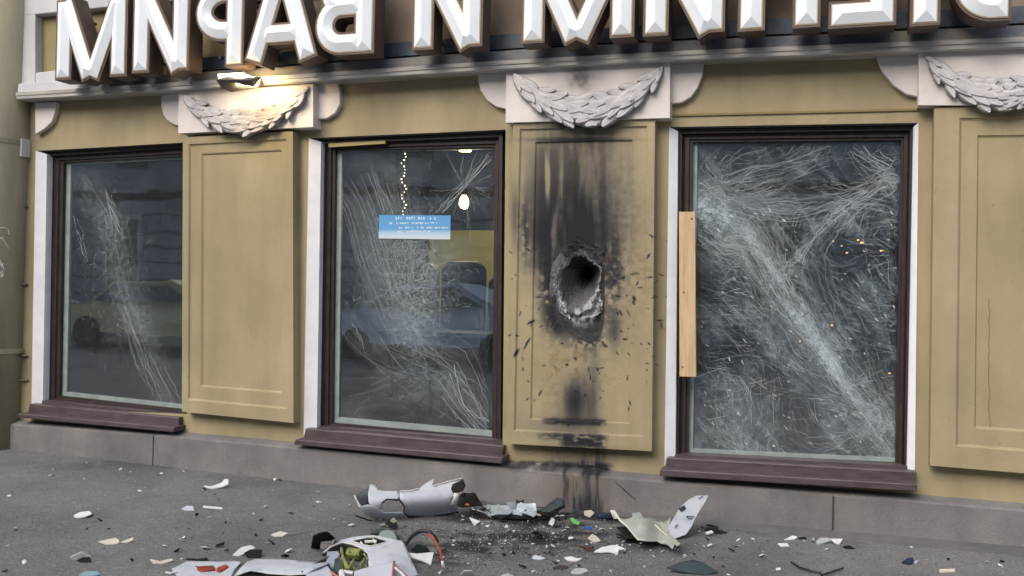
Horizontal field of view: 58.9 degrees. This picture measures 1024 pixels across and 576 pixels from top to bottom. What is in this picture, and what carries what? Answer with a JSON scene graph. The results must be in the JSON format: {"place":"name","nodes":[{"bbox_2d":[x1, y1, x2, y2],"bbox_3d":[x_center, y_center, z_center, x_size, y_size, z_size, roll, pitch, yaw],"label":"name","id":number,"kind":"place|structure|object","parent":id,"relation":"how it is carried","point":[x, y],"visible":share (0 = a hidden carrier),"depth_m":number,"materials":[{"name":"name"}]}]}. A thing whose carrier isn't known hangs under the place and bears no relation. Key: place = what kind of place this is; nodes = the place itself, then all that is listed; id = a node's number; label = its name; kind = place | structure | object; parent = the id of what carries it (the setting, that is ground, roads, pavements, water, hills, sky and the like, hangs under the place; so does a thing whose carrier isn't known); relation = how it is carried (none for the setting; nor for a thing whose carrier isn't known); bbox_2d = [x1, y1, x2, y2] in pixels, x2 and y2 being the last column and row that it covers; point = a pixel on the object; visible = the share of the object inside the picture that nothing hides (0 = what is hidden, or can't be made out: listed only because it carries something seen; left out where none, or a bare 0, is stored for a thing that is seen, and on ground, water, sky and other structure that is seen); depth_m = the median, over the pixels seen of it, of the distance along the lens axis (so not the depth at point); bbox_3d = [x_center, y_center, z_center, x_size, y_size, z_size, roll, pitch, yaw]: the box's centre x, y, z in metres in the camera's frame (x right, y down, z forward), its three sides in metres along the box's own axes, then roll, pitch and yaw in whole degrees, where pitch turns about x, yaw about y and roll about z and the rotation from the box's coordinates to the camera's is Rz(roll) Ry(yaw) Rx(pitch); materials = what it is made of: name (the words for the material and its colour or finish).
{"place":"outdoors","nodes":[
{"label":"outdoors","id":0,"kind":"place"},
{"bbox_2d":[486,278,492,427],"bbox_3d":[0.035,0.530,7.726,0.328,1.270,0.620,1,0,18],"label":"armchair","id":1,"kind":"object","parent":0,"point":[489,370],"visible":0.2,"depth_m":7.47,"materials":[{"name":"black fabric"}]},
{"bbox_2d":[0,449,1023,575],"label":"pavement","id":2,"kind":"structure","parent":0,"point":[108,493],"depth_m":5.07,"materials":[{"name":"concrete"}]},
{"bbox_2d":[70,552,90,560],"bbox_3d":[-2.139,1.328,4.488,0.099,0.055,0.020,1,0,3],"label":"shard","id":3,"kind":"object","parent":2,"relation":"on","point":[77,556],"visible":1,"depth_m":4.49,"materials":[{"name":"white plastic"}]},
{"bbox_2d":[74,511,91,517],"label":"shard","id":4,"kind":"object","parent":2,"relation":"on","point":[82,514],"visible":1,"depth_m":5.29,"materials":[{"name":"white plastic"}]},
{"bbox_2d":[77,557,91,562],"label":"shard","id":5,"kind":"object","parent":2,"relation":"on","point":[84,560],"visible":0.88,"depth_m":4.50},
{"bbox_2d":[79,571,99,575],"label":"shard","id":6,"kind":"object","parent":2,"relation":"on","point":[90,573],"visible":1,"depth_m":4.28,"materials":[{"name":"teal plastic"}]},
{"bbox_2d":[98,538,118,544],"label":"shard","id":7,"kind":"object","parent":2,"relation":"on","point":[112,541],"visible":1,"depth_m":4.78,"materials":[{"name":"beige plastic"}]},
{"bbox_2d":[119,537,132,542],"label":"shard","id":8,"kind":"object","parent":2,"relation":"on","point":[128,540],"visible":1,"depth_m":4.82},
{"bbox_2d":[150,558,172,563],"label":"shard","id":9,"kind":"object","parent":2,"relation":"on","point":[161,562],"visible":1,"depth_m":4.50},
{"bbox_2d":[181,506,193,510],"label":"shard","id":10,"kind":"object","parent":2,"relation":"on","point":[188,508],"visible":1,"depth_m":5.54,"materials":[{"name":"white plastic"}]},
{"bbox_2d":[165,557,240,575],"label":"tail light fragment","id":11,"kind":"object","parent":2,"relation":"on","point":[205,567],"visible":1,"depth_m":4.41,"materials":[{"name":"white"}]},
{"bbox_2d":[203,506,221,508],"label":"shard","id":12,"kind":"object","parent":2,"relation":"on","point":[211,507],"visible":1,"depth_m":5.59,"materials":[{"name":"white plastic"}]},
{"bbox_2d":[204,479,227,488],"bbox_3d":[-2.001,1.331,6.143,0.159,0.055,0.051,1,0,-29],"label":"shard","id":13,"kind":"object","parent":2,"relation":"on","point":[224,482],"visible":1,"depth_m":6.14,"materials":[{"name":"white plastic"}]},
{"bbox_2d":[233,545,254,555],"bbox_3d":[-1.379,1.351,4.660,0.110,0.055,0.012,1,0,-15],"label":"shard","id":14,"kind":"object","parent":2,"relation":"on","point":[240,551],"visible":1,"depth_m":4.66,"materials":[{"name":"white plastic"}]},
{"bbox_2d":[244,549,261,557],"bbox_3d":[-1.327,1.362,4.642,0.088,0.035,0.046,1,0,-5],"label":"shard","id":15,"kind":"object","parent":2,"relation":"on","point":[253,553],"visible":1,"depth_m":4.64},
{"bbox_2d":[271,531,287,536],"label":"shard","id":16,"kind":"object","parent":2,"relation":"on","point":[279,534],"visible":1,"depth_m":5.03,"materials":[{"name":"white plastic"}]},
{"bbox_2d":[234,556,332,575],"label":"hood panel","id":17,"kind":"object","parent":2,"relation":"on","point":[269,567],"visible":1,"depth_m":4.38,"materials":[{"name":"grey"}]},
{"bbox_2d":[287,530,311,535],"bbox_3d":[-1.189,1.367,5.068,0.141,0.016,0.008,1,0,-32],"label":"rod","id":18,"kind":"object","parent":2,"relation":"on","point":[299,532],"visible":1,"depth_m":5.06,"materials":[{"name":"grey"}]},
{"bbox_2d":[311,531,334,547],"bbox_3d":[-0.977,1.306,4.696,0.112,0.165,0.276,1,0,-15],"label":"shard","id":19,"kind":"object","parent":2,"relation":"on","point":[318,538],"visible":1,"depth_m":4.67,"materials":[{"name":"black plastic"}]},
{"bbox_2d":[322,528,444,575],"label":"fuselage section","id":20,"kind":"object","parent":2,"relation":"on","point":[384,552],"visible":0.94,"depth_m":4.51,"materials":[{"name":"grey"}]},
{"bbox_2d":[384,520,397,529],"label":"shard","id":21,"kind":"object","parent":2,"relation":"on","point":[391,525],"visible":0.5,"depth_m":5.24,"materials":[{"name":"black plastic"}]},
{"bbox_2d":[354,478,465,520],"bbox_3d":[-0.628,1.296,5.539,0.703,0.225,0.280,1,0,-21],"label":"shell fragment","id":22,"kind":"object","parent":2,"relation":"on","point":[427,499],"visible":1,"depth_m":5.47,"materials":[{"name":"grey"}]},
{"bbox_2d":[411,544,429,552],"bbox_3d":[-0.483,1.372,4.771,0.101,0.055,0.018,1,0,-2],"label":"shard","id":23,"kind":"object","parent":2,"relation":"on","point":[417,548],"visible":0.94,"depth_m":4.77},
{"bbox_2d":[408,552,433,564],"bbox_3d":[-0.463,1.372,4.597,0.130,0.055,0.041,1,0,-5],"label":"shard","id":24,"kind":"object","parent":2,"relation":"on","point":[426,557],"visible":0.95,"depth_m":4.60,"materials":[{"name":"white plastic"}]},
{"bbox_2d":[31,487,858,575],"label":"black grit","id":25,"kind":"object","parent":2,"relation":"on","point":[497,542],"visible":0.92,"depth_m":5.00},
{"bbox_2d":[461,570,474,575],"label":"shard","id":26,"kind":"object","parent":2,"relation":"on","point":[467,573],"visible":1,"depth_m":4.32,"materials":[{"name":"white plastic"}]},
{"bbox_2d":[457,492,482,507],"bbox_3d":[-0.282,1.367,5.891,0.196,0.075,0.211,1,0,18],"label":"burnt scrap","id":27,"kind":"object","parent":2,"relation":"on","point":[471,499],"visible":0.94,"depth_m":5.85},
{"bbox_2d":[469,517,479,525],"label":"shard","id":28,"kind":"object","parent":2,"relation":"on","point":[474,521],"visible":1,"depth_m":5.41,"materials":[{"name":"white plastic"}]},
{"bbox_2d":[8,461,983,572],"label":"glass crumbs","id":29,"kind":"object","parent":2,"relation":"on","point":[489,533],"visible":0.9,"depth_m":5.10,"materials":[{"name":"glass"}]},
{"bbox_2d":[9,0,1023,546],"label":"shop building","id":30,"kind":"structure","parent":2,"relation":"on","point":[213,274],"depth_m":6.26,"materials":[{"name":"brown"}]},
{"bbox_2d":[0,0,30,449],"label":"wall","id":31,"kind":"structure","parent":30,"relation":"attached to","point":[14,120],"depth_m":7.21,"materials":[{"name":"paint"}]},
{"bbox_2d":[17,205,27,381],"bbox_3d":[-4.017,0.124,7.307,0.253,2.403,0.094,1,0,-16],"label":"thin pipe","id":32,"kind":"object","parent":30,"relation":"attached to","point":[24,355],"visible":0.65,"depth_m":7.30,"materials":[{"name":"brown"}]},
{"bbox_2d":[20,138,30,157],"bbox_3d":[-3.943,-1.127,7.300,0.083,0.147,0.090,1,0,18],"label":"junction box","id":33,"kind":"object","parent":30,"relation":"attached to","point":[25,147],"visible":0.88,"depth_m":7.28,"materials":[{"name":"grey"}]},
{"bbox_2d":[18,143,186,431],"bbox_3d":[-3.149,-0.024,7.093,1.515,2.188,0.290,1,0,18],"label":"window","id":34,"kind":"structure","parent":30,"relation":"in","point":[52,400],"depth_m":7.30,"materials":[{"name":"white paint"}]},
{"bbox_2d":[216,70,263,91],"bbox_3d":[-1.871,-1.483,6.363,0.365,0.265,0.405,1,0,18],"label":"floodlight","id":35,"kind":"object","parent":30,"relation":"attached to","point":[232,82],"visible":0.94,"depth_m":6.21,"materials":[{"name":"grey"}]},
{"bbox_2d":[359,390,426,416],"bbox_3d":[-0.889,0.856,6.742,0.531,0.213,0.060,1,0,18],"label":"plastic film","id":36,"kind":"object","parent":30,"relation":"in","point":[394,407],"visible":1,"depth_m":6.74,"materials":[{"name":"grey"}]},
{"bbox_2d":[294,130,508,463],"bbox_3d":[-0.737,0.053,6.299,1.572,2.257,0.300,1,0,18],"label":"window","id":37,"kind":"structure","parent":30,"relation":"in","point":[324,426],"depth_m":6.48,"materials":[{"name":"white paint"}]},
{"bbox_2d":[401,153,406,214],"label":"string lights","id":38,"kind":"object","parent":30,"relation":"hanging from","point":[401,179],"visible":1,"depth_m":6.84,"materials":[{"name":"white plastic"}]},
{"bbox_2d":[369,267,457,408],"bbox_3d":[-0.762,0.375,7.086,0.793,1.083,0.477,1,0,18],"label":"fir tree","id":39,"kind":"object","parent":30,"relation":"on","point":[414,371],"visible":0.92,"depth_m":7.06,"materials":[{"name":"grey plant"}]},
{"bbox_2d":[379,215,450,238],"bbox_3d":[-0.694,-0.433,6.433,0.553,0.174,0.003,1,0,18],"label":"notice","id":40,"kind":"object","parent":30,"relation":"attached to","point":[414,226],"visible":1,"depth_m":6.43,"materials":[{"name":"blue"}]},
{"bbox_2d":[401,151,430,298],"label":"column","id":41,"kind":"structure","parent":30,"relation":"in","point":[417,200],"depth_m":7.16,"materials":[{"name":"black"}]},
{"bbox_2d":[417,262,453,419],"bbox_3d":[-0.669,0.464,8.167,0.179,1.372,0.620,1,0,18],"label":"armchair","id":42,"kind":"object","parent":30,"relation":"on","point":[430,289],"visible":0.62,"depth_m":7.87,"materials":[{"name":"black fabric"}]},
{"bbox_2d":[379,327,492,423],"bbox_3d":[-0.345,0.747,7.128,1.250,0.817,0.650,1,0,18],"label":"table","id":43,"kind":"object","parent":30,"relation":"on","point":[474,333],"visible":0.3,"depth_m":7.03,"materials":[{"name":"grey"}]},
{"bbox_2d":[430,230,493,329],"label":"wall panel","id":44,"kind":"structure","parent":30,"relation":"attached to","point":[469,245],"depth_m":9.36,"materials":[{"name":"yellow paint"}]},
{"bbox_2d":[439,261,486,422],"bbox_3d":[-0.349,0.464,8.063,0.389,1.385,0.620,1,0,18],"label":"chair","id":45,"kind":"object","parent":30,"relation":"on","point":[463,294],"visible":0.92,"depth_m":7.77,"materials":[{"name":"black fabric"}]},
{"bbox_2d":[459,152,468,208],"bbox_3d":[-0.427,-1.081,8.197,0.090,0.727,0.090,1,0,18],"label":"pendant lamp","id":46,"kind":"object","parent":30,"relation":"hanging from","point":[463,202],"visible":0.98,"depth_m":8.17,"materials":[{"name":"beige"}]},
{"bbox_2d":[55,0,1023,86],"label":"shop sign","id":47,"kind":"object","parent":30,"relation":"attached to","point":[134,40],"visible":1,"depth_m":6.01,"materials":[{"name":"metal"}]},
{"bbox_2d":[679,212,696,376],"bbox_3d":[1.098,0.039,5.667,0.128,1.030,0.034,1,0,18],"label":"wooden plank","id":48,"kind":"object","parent":30,"relation":"attached to","point":[687,294],"visible":1,"depth_m":5.66,"materials":[{"name":"brown wood"}]},
{"bbox_2d":[660,122,918,490],"bbox_3d":[1.672,0.088,5.513,1.471,2.182,0.300,1,0,18],"label":"window","id":49,"kind":"structure","parent":30,"relation":"in","point":[898,472],"depth_m":5.51,"materials":[{"name":"white paint"}]},
{"bbox_2d":[470,497,564,525],"bbox_3d":[0.039,1.365,5.595,0.615,0.138,0.462,1,0,18],"label":"crushed casing","id":50,"kind":"object","parent":2,"relation":"on","point":[517,509],"visible":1,"depth_m":5.54,"materials":[{"name":"silver metal"}]},
{"bbox_2d":[532,555,544,559],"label":"shard","id":51,"kind":"object","parent":2,"relation":"on","point":[535,557],"visible":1,"depth_m":4.70,"materials":[{"name":"white plastic"}]},
{"bbox_2d":[553,565,568,568],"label":"shard","id":52,"kind":"object","parent":2,"relation":"on","point":[560,567],"visible":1,"depth_m":4.55,"materials":[{"name":"brown"}]},
{"bbox_2d":[564,556,581,561],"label":"shard","id":53,"kind":"object","parent":2,"relation":"on","point":[570,558],"visible":1,"depth_m":4.68,"materials":[{"name":"white plastic"}]},
{"bbox_2d":[570,517,579,524],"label":"shard","id":54,"kind":"object","parent":2,"relation":"on","point":[573,520],"visible":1,"depth_m":5.45,"materials":[{"name":"green plastic"}]},
{"bbox_2d":[571,568,587,573],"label":"shard","id":55,"kind":"object","parent":2,"relation":"on","point":[578,570],"visible":1,"depth_m":4.46,"materials":[{"name":"white plastic"}]},
{"bbox_2d":[574,545,593,551],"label":"shard","id":56,"kind":"object","parent":2,"relation":"on","point":[588,549],"visible":1,"depth_m":4.88,"materials":[{"name":"red"}]},
{"bbox_2d":[584,510,593,516],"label":"shard","id":57,"kind":"object","parent":2,"relation":"on","point":[588,513],"visible":1,"depth_m":5.61,"materials":[{"name":"beige plastic"}]},
{"bbox_2d":[588,534,600,542],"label":"shard","id":58,"kind":"object","parent":2,"relation":"on","point":[593,538],"visible":1,"depth_m":5.05,"materials":[{"name":"beige plastic"}]},
{"bbox_2d":[594,545,624,553],"bbox_3d":[0.520,1.394,4.830,0.166,0.045,0.019,1,0,-1],"label":"shard","id":59,"kind":"object","parent":2,"relation":"on","point":[614,549],"visible":1,"depth_m":4.83,"materials":[{"name":"white plastic"}]},
{"bbox_2d":[597,495,707,548],"bbox_3d":[0.743,1.315,5.153,0.669,0.218,0.714,1,0,18],"label":"tail fragment","id":60,"kind":"object","parent":2,"relation":"on","point":[640,527],"visible":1,"depth_m":5.18,"materials":[{"name":"grey"}]},
{"bbox_2d":[667,560,717,574],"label":"dark panel","id":61,"kind":"object","parent":2,"relation":"on","point":[695,567],"visible":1,"depth_m":4.51,"materials":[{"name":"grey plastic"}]},
{"bbox_2d":[704,528,726,533],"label":"shard","id":62,"kind":"object","parent":2,"relation":"on","point":[716,531],"visible":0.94,"depth_m":5.27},
{"bbox_2d":[778,543,788,546],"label":"shard","id":63,"kind":"object","parent":2,"relation":"on","point":[783,544],"visible":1,"depth_m":5.01,"materials":[{"name":"white plastic"}]},
{"bbox_2d":[784,535,796,539],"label":"shard","id":64,"kind":"object","parent":2,"relation":"on","point":[792,537],"visible":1,"depth_m":5.14,"materials":[{"name":"white plastic"}]},
{"bbox_2d":[791,561,843,575],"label":"bent wire","id":65,"kind":"object","parent":2,"relation":"on","point":[814,571],"visible":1,"depth_m":4.53,"materials":[{"name":"black rubber"}]},
{"bbox_2d":[618,512,1023,556],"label":"footing strip","id":66,"kind":"object","parent":2,"relation":"on","point":[921,542],"visible":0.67,"depth_m":5.18,"materials":[{"name":"grey concrete"}]},
{"bbox_2d":[816,538,831,543],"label":"shard","id":67,"kind":"object","parent":2,"relation":"on","point":[821,540],"visible":1,"depth_m":5.07,"materials":[{"name":"grey"}]},
{"bbox_2d":[832,539,842,543],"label":"shard","id":68,"kind":"object","parent":2,"relation":"on","point":[836,541],"visible":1,"depth_m":5.08,"materials":[{"name":"white plastic"}]},
{"bbox_2d":[843,545,854,548],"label":"shard","id":69,"kind":"object","parent":2,"relation":"on","point":[848,547],"visible":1,"depth_m":4.98,"materials":[{"name":"black plastic"}]},
{"bbox_2d":[901,557,913,564],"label":"shard","id":70,"kind":"object","parent":2,"relation":"on","point":[908,561],"visible":1,"depth_m":4.70,"materials":[{"name":"blue"}]},
{"bbox_2d":[939,569,954,572],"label":"shard","id":71,"kind":"object","parent":2,"relation":"on","point":[946,570],"visible":1,"depth_m":4.57,"materials":[{"name":"beige plastic"}]}
]}

